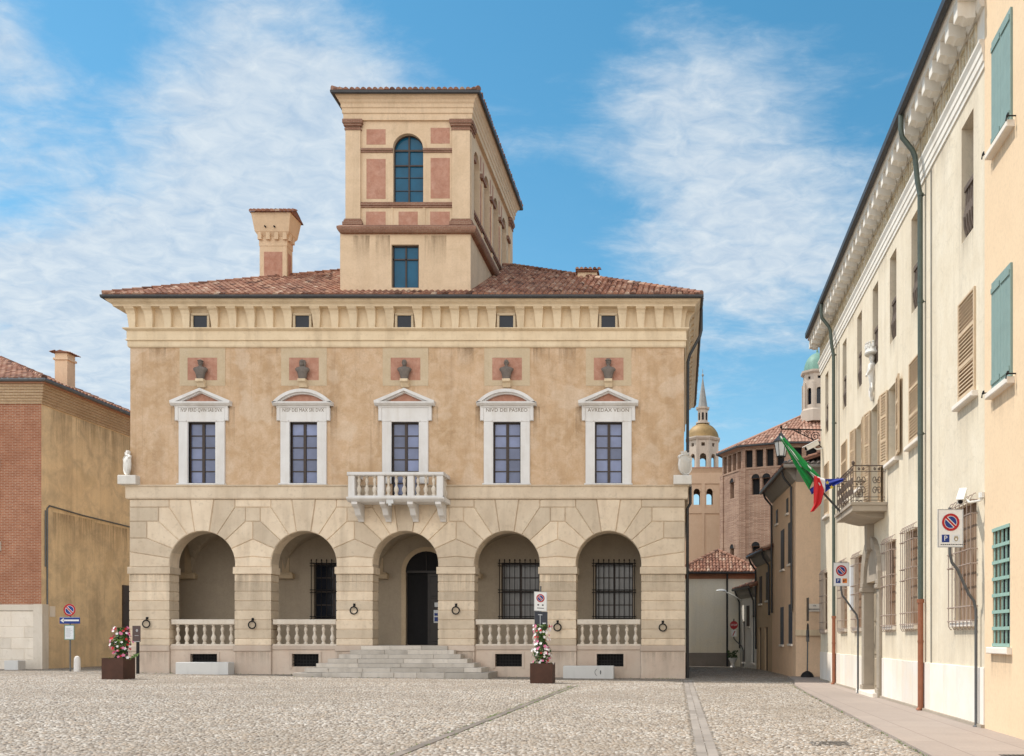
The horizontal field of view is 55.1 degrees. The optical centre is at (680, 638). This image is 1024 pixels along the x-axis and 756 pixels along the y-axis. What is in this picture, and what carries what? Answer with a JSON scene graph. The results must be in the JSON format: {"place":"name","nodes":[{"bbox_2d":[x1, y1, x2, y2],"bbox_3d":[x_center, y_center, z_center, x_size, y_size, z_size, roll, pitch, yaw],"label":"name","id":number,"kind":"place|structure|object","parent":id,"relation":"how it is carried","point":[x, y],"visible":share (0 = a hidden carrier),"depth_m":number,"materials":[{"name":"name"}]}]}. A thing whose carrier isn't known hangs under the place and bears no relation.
{"place":"outdoors","nodes":[
{"label":"outdoors","id":0,"kind":"place"},
{"bbox_2d":[0,666,925,755],"bbox_3d":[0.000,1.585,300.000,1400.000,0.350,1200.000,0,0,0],"label":"ground","id":1,"kind":"structure","parent":0,"point":[715,673],"depth_m":21.15,"materials":[{"name":"grey stone"}]},
{"bbox_2d":[4,660,24,669],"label":"stone block","id":2,"kind":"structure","parent":1,"relation":"on","point":[14,665],"depth_m":42.85,"materials":[{"name":"white stone"}]},
{"bbox_2d":[0,350,129,668],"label":"brick house","id":3,"kind":"structure","parent":1,"relation":"on","point":[64,511],"depth_m":45.35,"materials":[{"name":"yellow paint"}]},
{"bbox_2d":[122,585,129,656],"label":"side door","id":4,"kind":"structure","parent":3,"relation":"in","point":[125,588],"depth_m":50.54,"materials":[{"name":"brown wood"}]},
{"bbox_2d":[60,604,79,671],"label":"road sign","id":5,"kind":"object","parent":1,"relation":"on","point":[69,610],"visible":0.99,"depth_m":40.65,"materials":[{"name":"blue metal"}]},
{"bbox_2d":[74,656,80,670],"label":"bollard","id":6,"kind":"object","parent":1,"relation":"on","point":[77,663],"visible":1,"depth_m":40.80,"materials":[{"name":"white stone"}]},
{"bbox_2d":[102,658,134,679],"bbox_3d":[-20.070,1.092,34.280,0.772,0.782,0.772,0,0,0],"label":"planter","id":7,"kind":"object","parent":1,"relation":"on","point":[118,668],"visible":0.81,"depth_m":33.90,"materials":[{"name":"metal"}]},
{"bbox_2d":[109,626,138,659],"bbox_3d":[-19.909,0.184,34.207,1.131,1.262,0.792,0,0,42],"label":"flowering plant","id":8,"kind":"object","parent":7,"relation":"in","point":[121,640],"visible":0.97,"depth_m":34.17,"materials":[{"name":"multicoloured plant"}]},
{"bbox_2d":[132,626,140,673],"bbox_3d":[-22.080,0.495,38.993,0.330,2.010,0.093,0,0,0],"label":"information sign","id":9,"kind":"object","parent":1,"relation":"on","point":[136,634],"visible":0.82,"depth_m":38.95,"materials":[{"name":"black metal"}]},
{"bbox_2d":[176,662,233,674],"bbox_3d":[-19.525,1.273,39.425,2.150,0.592,0.550,0,0,0],"label":"bench","id":10,"kind":"object","parent":1,"relation":"on","point":[224,668],"visible":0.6,"depth_m":39.15,"materials":[{"name":"white stone"}]},
{"bbox_2d":[293,646,497,678],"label":"stone steps","id":11,"kind":"structure","parent":1,"relation":"on","point":[407,661],"depth_m":38.55,"materials":[{"name":"beige stone"}]},
{"bbox_2d":[100,85,703,678],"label":"palazzo","id":12,"kind":"structure","parent":1,"relation":"on","point":[452,491],"depth_m":39.99,"materials":[{"name":"stone"}]},
{"bbox_2d":[117,450,139,484],"bbox_3d":[-22.921,-7.098,39.989,0.801,1.445,0.781,0,0,0],"label":"statue","id":13,"kind":"object","parent":12,"relation":"attached to","point":[126,479],"visible":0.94,"depth_m":39.67,"materials":[{"name":"stone"}]},
{"bbox_2d":[193,359,207,378],"bbox_3d":[-19.920,-11.166,39.830,0.603,0.812,0.300,0,0,0],"label":"bust","id":14,"kind":"object","parent":12,"relation":"on","point":[200,370],"visible":1,"depth_m":39.73,"materials":[{"name":"grey stone"}]},
{"bbox_2d":[169,388,231,484],"bbox_3d":[-19.920,-8.370,40.015,2.500,4.020,0.570,0,0,0],"label":"window","id":15,"kind":"structure","parent":12,"relation":"in","point":[207,449],"depth_m":39.91,"materials":[{"name":"white stone"}]},
{"bbox_2d":[191,313,210,326],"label":"attic window","id":16,"kind":"structure","parent":12,"relation":"in","point":[197,319],"depth_m":39.85,"materials":[{"name":"paint"}]},
{"bbox_2d":[188,652,219,661],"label":"cellar window","id":17,"kind":"structure","parent":12,"relation":"in","point":[197,656],"depth_m":40.24,"materials":[{"name":"metal"}]},
{"bbox_2d":[295,359,309,378],"bbox_3d":[-15.685,-11.166,39.830,0.603,0.812,0.301,0,0,0],"label":"bust","id":18,"kind":"object","parent":12,"relation":"on","point":[302,370],"visible":1,"depth_m":39.73,"materials":[{"name":"grey stone"}]},
{"bbox_2d":[271,388,333,484],"bbox_3d":[-15.685,-8.355,40.015,2.500,3.990,0.570,0,0,0],"label":"window","id":19,"kind":"structure","parent":12,"relation":"in","point":[308,451],"depth_m":39.91,"materials":[{"name":"white stone"}]},
{"bbox_2d":[293,313,312,326],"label":"attic window","id":20,"kind":"structure","parent":12,"relation":"in","point":[299,319],"depth_m":39.85,"materials":[{"name":"paint"}]},
{"bbox_2d":[289,652,320,668],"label":"cellar window","id":21,"kind":"structure","parent":12,"relation":"in","point":[303,659],"depth_m":40.09,"materials":[{"name":"stone"}]},
{"bbox_2d":[310,559,336,618],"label":"loggia window","id":22,"kind":"structure","parent":12,"relation":"in","point":[325,576],"depth_m":43.49,"materials":[{"name":"black metal"}]},
{"bbox_2d":[397,359,411,377],"bbox_3d":[-11.450,-11.166,39.830,0.603,0.812,0.301,0,0,0],"label":"bust","id":23,"kind":"object","parent":12,"relation":"on","point":[404,370],"visible":1,"depth_m":39.72,"materials":[{"name":"grey stone"}]},
{"bbox_2d":[395,313,413,326],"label":"attic window","id":24,"kind":"structure","parent":12,"relation":"in","point":[401,319],"depth_m":39.85,"materials":[{"name":"paint"}]},
{"bbox_2d":[374,388,435,494],"bbox_3d":[-11.450,-8.010,40.015,2.500,4.740,0.570,0,0,0],"label":"window","id":25,"kind":"structure","parent":12,"relation":"in","point":[410,453],"depth_m":39.91,"materials":[{"name":"white stone"}]},
{"bbox_2d":[401,547,438,644],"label":"door","id":26,"kind":"structure","parent":12,"relation":"in","point":[420,565],"depth_m":43.42,"materials":[{"name":"paint"}]},
{"bbox_2d":[476,388,536,484],"bbox_3d":[-7.215,-8.355,40.015,2.500,3.990,0.570,0,0,0],"label":"window","id":27,"kind":"structure","parent":12,"relation":"in","point":[511,447],"depth_m":39.91,"materials":[{"name":"white stone"}]},
{"bbox_2d":[497,313,515,326],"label":"attic window","id":28,"kind":"structure","parent":12,"relation":"in","point":[503,319],"depth_m":39.85,"materials":[{"name":"paint"}]},
{"bbox_2d":[499,359,513,377],"bbox_3d":[-7.215,-11.166,39.830,0.603,0.812,0.300,0,0,0],"label":"bust","id":29,"kind":"object","parent":12,"relation":"on","point":[506,370],"visible":1,"depth_m":39.73,"materials":[{"name":"grey stone"}]},
{"bbox_2d":[493,652,523,668],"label":"cellar window","id":30,"kind":"structure","parent":12,"relation":"in","point":[502,658],"depth_m":40.24,"materials":[{"name":"stone"}]},
{"bbox_2d":[498,559,539,618],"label":"loggia window","id":31,"kind":"structure","parent":12,"relation":"in","point":[520,581],"depth_m":43.49,"materials":[{"name":"black metal"}]},
{"bbox_2d":[578,388,638,484],"bbox_3d":[-2.980,-8.370,40.015,2.500,4.020,0.570,0,0,0],"label":"window","id":32,"kind":"structure","parent":12,"relation":"in","point":[608,446],"depth_m":39.91,"materials":[{"name":"white stone"}]},
{"bbox_2d":[599,313,617,326],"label":"attic window","id":33,"kind":"structure","parent":12,"relation":"in","point":[605,319],"depth_m":39.85,"materials":[{"name":"paint"}]},
{"bbox_2d":[601,358,615,377],"bbox_3d":[-2.980,-11.185,39.830,0.603,0.850,0.300,0,0,0],"label":"bust","id":34,"kind":"object","parent":12,"relation":"on","point":[608,370],"visible":1,"depth_m":39.73,"materials":[{"name":"grey stone"}]},
{"bbox_2d":[594,652,625,668],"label":"cellar window","id":35,"kind":"structure","parent":12,"relation":"in","point":[616,659],"depth_m":40.10,"materials":[{"name":"stone"}]},
{"bbox_2d":[592,559,635,618],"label":"loggia window","id":36,"kind":"structure","parent":12,"relation":"in","point":[613,589],"depth_m":43.49,"materials":[{"name":"black metal"}]},
{"bbox_2d":[673,450,692,486],"bbox_3d":[0.121,-7.098,39.989,0.801,1.445,0.781,0,0,0],"label":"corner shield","id":37,"kind":"object","parent":12,"relation":"attached to","point":[685,459],"visible":0.94,"depth_m":39.71,"materials":[{"name":"stone"}]},
{"bbox_2d":[0,674,921,755],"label":"cobbles","id":38,"kind":"object","parent":1,"relation":"on","point":[184,688],"visible":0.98,"depth_m":19.62,"materials":[{"name":"stone"}]},
{"bbox_2d":[534,586,547,650],"bbox_3d":[-5.210,-0.165,35.891,0.507,3.590,0.088,0,0,0],"label":"road sign","id":39,"kind":"object","parent":38,"relation":"on","point":[540,605],"visible":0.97,"depth_m":35.85,"materials":[{"name":"white metal"}]},
{"bbox_2d":[389,686,574,755],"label":"drain channel","id":40,"kind":"object","parent":1,"relation":"on","point":[421,745],"visible":0.69,"depth_m":17.12,"materials":[{"name":"stone"}]},
{"bbox_2d":[155,672,928,755],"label":"weeds","id":41,"kind":"object","parent":1,"relation":"on","point":[620,677],"visible":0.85,"depth_m":20.53,"materials":[{"name":"green plant"}]},
{"bbox_2d":[530,663,554,683],"bbox_3d":[-4.970,1.270,34.700,0.812,0.752,0.812,0,0,0],"label":"planter","id":42,"kind":"object","parent":1,"relation":"on","point":[541,673],"visible":0.84,"depth_m":34.30,"materials":[{"name":"metal"}]},
{"bbox_2d":[531,623,553,663],"bbox_3d":[-5.001,0.214,34.708,0.828,1.588,0.848,0,0,-14],"label":"flowering plant","id":43,"kind":"object","parent":42,"relation":"in","point":[542,644],"visible":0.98,"depth_m":34.57,"materials":[{"name":"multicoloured plant"}]},
{"bbox_2d":[563,666,613,678],"bbox_3d":[-3.750,1.433,39.419,2.060,0.612,0.562,0,0,0],"label":"bench","id":44,"kind":"object","parent":1,"relation":"on","point":[599,672],"visible":0.81,"depth_m":39.15,"materials":[{"name":"white stone"}]},
{"bbox_2d":[685,369,721,563],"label":"bell tower","id":45,"kind":"structure","parent":1,"relation":"on","point":[704,518],"depth_m":109.85,"materials":[{"name":"paint"}]},
{"bbox_2d":[685,549,756,666],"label":"end house","id":46,"kind":"structure","parent":1,"relation":"on","point":[713,613],"depth_m":58.00,"materials":[{"name":"paint"}]},
{"bbox_2d":[727,650,737,666],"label":"potted plant","id":47,"kind":"object","parent":1,"relation":"on","point":[732,660],"visible":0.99,"depth_m":57.18,"materials":[{"name":"green plant"}]},
{"bbox_2d":[730,619,743,666],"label":"stop sign","id":48,"kind":"object","parent":1,"relation":"on","point":[733,624],"visible":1,"depth_m":56.55,"materials":[{"name":"metal"}]},
{"bbox_2d":[732,580,757,668],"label":"lane house","id":49,"kind":"structure","parent":1,"relation":"on","point":[745,593],"depth_m":55.70,"materials":[{"name":"paint"}]},
{"bbox_2d":[716,589,741,600],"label":"street lamp","id":50,"kind":"object","parent":49,"relation":"attached to","point":[724,590],"visible":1,"depth_m":57.17,"materials":[{"name":"grey metal"}]},
{"bbox_2d":[741,621,744,663],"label":"door","id":51,"kind":"structure","parent":49,"relation":"in","point":[744,621],"depth_m":56.98,"materials":[{"name":"wood"}]},
{"bbox_2d":[745,605,749,627],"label":"window","id":52,"kind":"structure","parent":49,"relation":"in","point":[747,607],"depth_m":55.58,"materials":[{"name":"grey wood"}]},
{"bbox_2d":[750,617,754,664],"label":"door","id":53,"kind":"structure","parent":49,"relation":"in","point":[753,663],"depth_m":55.00,"materials":[{"name":"grey"}]},
{"bbox_2d":[746,543,773,671],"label":"lane house","id":54,"kind":"structure","parent":1,"relation":"on","point":[760,557],"depth_m":51.61,"materials":[{"name":"brown paint"}]},
{"bbox_2d":[758,576,761,605],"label":"window","id":55,"kind":"structure","parent":54,"relation":"in","point":[760,578],"depth_m":52.62,"materials":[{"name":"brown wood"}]},
{"bbox_2d":[760,628,760,668],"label":"window","id":56,"kind":"structure","parent":54,"relation":"in","point":[760,628],"depth_m":53.33,"materials":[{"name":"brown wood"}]},
{"bbox_2d":[764,572,767,602],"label":"window","id":57,"kind":"structure","parent":54,"relation":"in","point":[766,601],"depth_m":50.84,"materials":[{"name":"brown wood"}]},
{"bbox_2d":[766,627,767,670],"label":"door","id":58,"kind":"structure","parent":54,"relation":"in","point":[766,627],"depth_m":51.29,"materials":[{"name":"brown wood"}]},
{"bbox_2d":[716,349,820,563],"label":"church","id":59,"kind":"structure","parent":1,"relation":"on","point":[751,466],"depth_m":94.01,"materials":[{"name":"brick"}]},
{"bbox_2d":[751,474,759,494],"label":"arched window","id":60,"kind":"structure","parent":59,"relation":"in","point":[756,482],"depth_m":93.94,"materials":[{"name":"black glass"}]},
{"bbox_2d":[752,542,759,550],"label":"arched window","id":61,"kind":"structure","parent":59,"relation":"in","point":[756,544],"depth_m":93.60,"materials":[{"name":"black"}]},
{"bbox_2d":[762,473,769,484],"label":"arched window","id":62,"kind":"structure","parent":59,"relation":"in","point":[765,475],"depth_m":93.19,"materials":[{"name":"black glass"}]},
{"bbox_2d":[759,451,820,676],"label":"lane house","id":63,"kind":"structure","parent":1,"relation":"on","point":[795,527],"depth_m":42.64,"materials":[{"name":"paint"}]},
{"bbox_2d":[774,509,777,526],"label":"window","id":64,"kind":"structure","parent":63,"relation":"in","point":[776,524],"depth_m":47.62,"materials":[{"name":"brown wood"}]},
{"bbox_2d":[779,607,783,646],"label":"window","id":65,"kind":"structure","parent":63,"relation":"in","point":[781,644],"depth_m":45.92,"materials":[{"name":"glass"}]},
{"bbox_2d":[779,529,784,571],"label":"window","id":66,"kind":"structure","parent":63,"relation":"in","point":[782,531],"depth_m":45.87,"materials":[{"name":"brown wood"}]},
{"bbox_2d":[785,498,788,515],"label":"window","id":67,"kind":"structure","parent":63,"relation":"in","point":[787,513],"depth_m":44.39,"materials":[{"name":"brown wood"}]},
{"bbox_2d":[786,522,789,566],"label":"window","id":68,"kind":"structure","parent":63,"relation":"in","point":[788,564],"depth_m":44.01,"materials":[{"name":"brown wood"}]},
{"bbox_2d":[787,604,792,645],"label":"window","id":69,"kind":"structure","parent":63,"relation":"in","point":[790,612],"depth_m":43.54,"materials":[{"name":"glass"}]},
{"bbox_2d":[809,604,818,611],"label":"street name plate","id":70,"kind":"object","parent":63,"relation":"attached to","point":[813,607],"visible":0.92,"depth_m":42.27,"materials":[{"name":"stone"}]},
{"bbox_2d":[809,741,850,745],"bbox_3d":[2.420,1.723,15.500,0.640,0.066,0.600,0,0,0],"label":"manhole cover","id":71,"kind":"object","parent":1,"relation":"on","point":[838,743],"visible":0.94,"depth_m":15.41,"materials":[{"name":"metal"}]},
{"bbox_2d":[805,0,984,727],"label":"cream house","id":72,"kind":"structure","parent":1,"relation":"on","point":[895,332],"depth_m":23.25,"materials":[{"name":"paint"}]},
{"bbox_2d":[773,425,821,458],"bbox_3d":[4.767,-7.980,38.950,1.994,1.360,0.660,0,0,0],"label":"wall lantern","id":73,"kind":"object","parent":72,"relation":"attached to","point":[780,450],"depth_m":38.91,"materials":[{"name":"black metal"}]},
{"bbox_2d":[779,433,841,514],"bbox_3d":[3.882,-4.859,28.183,1.938,2.437,0.503,0,0,0],"label":"flag","id":74,"kind":"object","parent":72,"relation":"attached to","point":[803,467],"visible":1,"depth_m":28.15,"materials":[{"name":"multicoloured fabric"}]},
{"bbox_2d":[802,439,822,450],"bbox_3d":[5.320,-7.777,38.600,0.848,0.486,0.284,0,0,-15],"label":"security camera","id":75,"kind":"object","parent":72,"relation":"attached to","point":[811,445],"visible":1,"depth_m":38.52,"materials":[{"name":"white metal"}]},
{"bbox_2d":[819,569,827,633],"bbox_3d":[5.778,-1.450,38.100,0.343,2.559,1.403,0,0,0],"label":"window grille","id":76,"kind":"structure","parent":72,"relation":"in","point":[823,630],"depth_m":37.88,"materials":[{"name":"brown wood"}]},
{"bbox_2d":[821,461,829,520],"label":"window","id":77,"kind":"structure","parent":72,"relation":"in","point":[826,467],"depth_m":37.47,"materials":[{"name":"wood"}]},
{"bbox_2d":[826,405,827,431],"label":"attic window","id":78,"kind":"structure","parent":72,"relation":"in","point":[827,405],"depth_m":37.86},
{"bbox_2d":[810,479,845,493],"bbox_3d":[4.367,-4.487,28.380,1.076,0.489,0.329,0,0,8],"label":"flag","id":79,"kind":"object","parent":72,"relation":"attached to","point":[830,483],"visible":0.84,"depth_m":28.40,"materials":[{"name":"blue fabric"}]},
{"bbox_2d":[837,558,847,633],"bbox_3d":[5.778,-1.475,33.650,0.343,2.609,1.403,0,0,0],"label":"window grille","id":80,"kind":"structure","parent":72,"relation":"in","point":[841,603],"depth_m":33.84,"materials":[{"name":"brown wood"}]},
{"bbox_2d":[838,439,847,506],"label":"window","id":81,"kind":"structure","parent":72,"relation":"in","point":[844,446],"depth_m":33.55,"materials":[{"name":"wood"}]},
{"bbox_2d":[843,374,846,406],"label":"attic window","id":82,"kind":"structure","parent":72,"relation":"in","point":[845,379],"depth_m":33.64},
{"bbox_2d":[850,551,861,632],"bbox_3d":[5.778,-1.475,30.950,0.343,2.609,1.403,0,0,0],"label":"window grille","id":83,"kind":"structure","parent":72,"relation":"in","point":[853,556],"depth_m":31.15,"materials":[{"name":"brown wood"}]},
{"bbox_2d":[849,417,863,494],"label":"window","id":84,"kind":"structure","parent":72,"relation":"in","point":[852,435],"depth_m":31.31,"materials":[{"name":"wood"}]},
{"bbox_2d":[858,351,861,385],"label":"attic window","id":85,"kind":"structure","parent":72,"relation":"in","point":[860,355],"depth_m":30.89,"materials":[{"name":"grey glass"}]},
{"bbox_2d":[864,396,880,501],"bbox_3d":[5.856,-5.350,28.250,0.468,3.000,2.312,0,0,0],"label":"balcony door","id":86,"kind":"structure","parent":72,"relation":"in","point":[867,419],"depth_m":28.85,"materials":[{"name":"beige wood"}]},
{"bbox_2d":[874,325,877,363],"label":"attic window","id":87,"kind":"structure","parent":72,"relation":"in","point":[876,329],"depth_m":28.39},
{"bbox_2d":[880,534,895,631],"bbox_3d":[5.778,-1.475,26.200,0.343,2.609,1.403,0,0,0],"label":"window grille","id":88,"kind":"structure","parent":72,"relation":"in","point":[892,546],"depth_m":26.27,"materials":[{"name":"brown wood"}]},
{"bbox_2d":[880,373,899,468],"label":"window","id":89,"kind":"structure","parent":72,"relation":"in","point":[884,461],"depth_m":26.45,"materials":[{"name":"wood"}]},
{"bbox_2d":[891,297,895,339],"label":"attic window","id":90,"kind":"structure","parent":72,"relation":"in","point":[893,324],"depth_m":26.05,"materials":[{"name":"grey glass"}]},
{"bbox_2d":[899,521,917,631],"bbox_3d":[5.778,-1.500,23.850,0.343,2.659,1.403,0,0,0],"label":"window grille","id":91,"kind":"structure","parent":72,"relation":"in","point":[913,624],"depth_m":23.92,"materials":[{"name":"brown metal"}]},
{"bbox_2d":[904,354,917,451],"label":"window","id":92,"kind":"structure","parent":72,"relation":"in","point":[912,369],"depth_m":23.61,"materials":[{"name":"wood"}]},
{"bbox_2d":[913,263,917,308],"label":"attic window","id":93,"kind":"structure","parent":72,"relation":"in","point":[915,290],"depth_m":23.61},
{"bbox_2d":[947,492,977,629],"bbox_3d":[5.778,-1.500,19.350,0.343,2.659,1.663,0,0,0],"label":"window grille","id":94,"kind":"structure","parent":72,"relation":"in","point":[968,562],"depth_m":19.32,"materials":[{"name":"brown metal"}]},
{"bbox_2d":[952,286,977,411],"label":"window","id":95,"kind":"structure","parent":72,"relation":"in","point":[966,313],"depth_m":19.21,"materials":[{"name":"wood"}]},
{"bbox_2d":[963,175,972,236],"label":"attic window","id":96,"kind":"structure","parent":72,"relation":"in","point":[968,189],"depth_m":19.32,"materials":[{"name":"grey glass"}]},
{"bbox_2d":[956,488,984,503],"bbox_3d":[5.584,-2.737,18.334,0.554,0.357,0.456,0,0,26],"label":"security camera","id":97,"kind":"object","parent":72,"relation":"attached to","point":[961,496],"visible":1,"depth_m":18.28,"materials":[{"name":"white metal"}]},
{"bbox_2d":[981,0,1023,739],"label":"peach house","id":98,"kind":"structure","parent":1,"relation":"on","point":[1004,366],"depth_m":16.89,"materials":[{"name":"paint"}]},
{"bbox_2d":[981,7,1015,159],"bbox_3d":[5.748,-9.830,17.025,0.404,2.100,1.370,0,0,0],"label":"window","id":99,"kind":"structure","parent":98,"relation":"in","point":[1001,51],"depth_m":16.92,"materials":[{"name":"teal wood"}]},
{"bbox_2d":[981,262,1015,399],"bbox_3d":[5.748,-5.430,17.025,0.404,2.100,1.370,0,0,0],"label":"window","id":100,"kind":"structure","parent":98,"relation":"in","point":[1001,292],"depth_m":16.92,"materials":[{"name":"teal wood"}]},
{"bbox_2d":[986,523,1011,654],"bbox_3d":[5.790,-0.860,17.120,0.320,2.280,1.120,0,0,0],"label":"window","id":101,"kind":"structure","parent":98,"relation":"in","point":[1003,647],"depth_m":17.20,"materials":[{"name":"metal"}]},
{"bbox_2d":[0,0,941,504],"label":"sky","id":102,"kind":"structure","parent":0,"point":[728,150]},
{"bbox_2d":[684,680,718,755],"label":"path","id":103,"kind":"structure","parent":0,"point":[709,743],"depth_m":18.25,"materials":[{"name":"stone"}]},
{"bbox_2d":[788,676,1023,755],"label":"pavement","id":104,"kind":"structure","parent":0,"point":[927,733],"depth_m":18.32,"materials":[{"name":"beige stone"}]},
{"bbox_2d":[801,598,813,676],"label":"portable sign","id":105,"kind":"object","parent":104,"relation":"on","point":[807,673],"visible":0.98,"depth_m":41.44,"materials":[{"name":"black metal"}]},
{"bbox_2d":[833,561,858,692],"bbox_3d":[5.108,-0.325,29.447,0.824,4.070,0.120,0,0,0],"label":"road sign","id":106,"kind":"object","parent":104,"relation":"on","point":[840,573],"visible":0.98,"depth_m":29.40,"materials":[{"name":"white metal"}]},
{"bbox_2d":[937,507,977,726],"bbox_3d":[5.318,-0.395,18.347,0.804,4.210,0.120,0,0,0],"label":"road sign","id":107,"kind":"object","parent":104,"relation":"on","point":[949,527],"visible":1,"depth_m":18.30,"materials":[{"name":"metal"}]},
{"bbox_2d":[998,754,1023,755],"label":"drain grate","id":108,"kind":"object","parent":104,"relation":"on","point":[1011,754],"visible":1,"depth_m":13.83,"materials":[{"name":"grey metal"}]}
]}

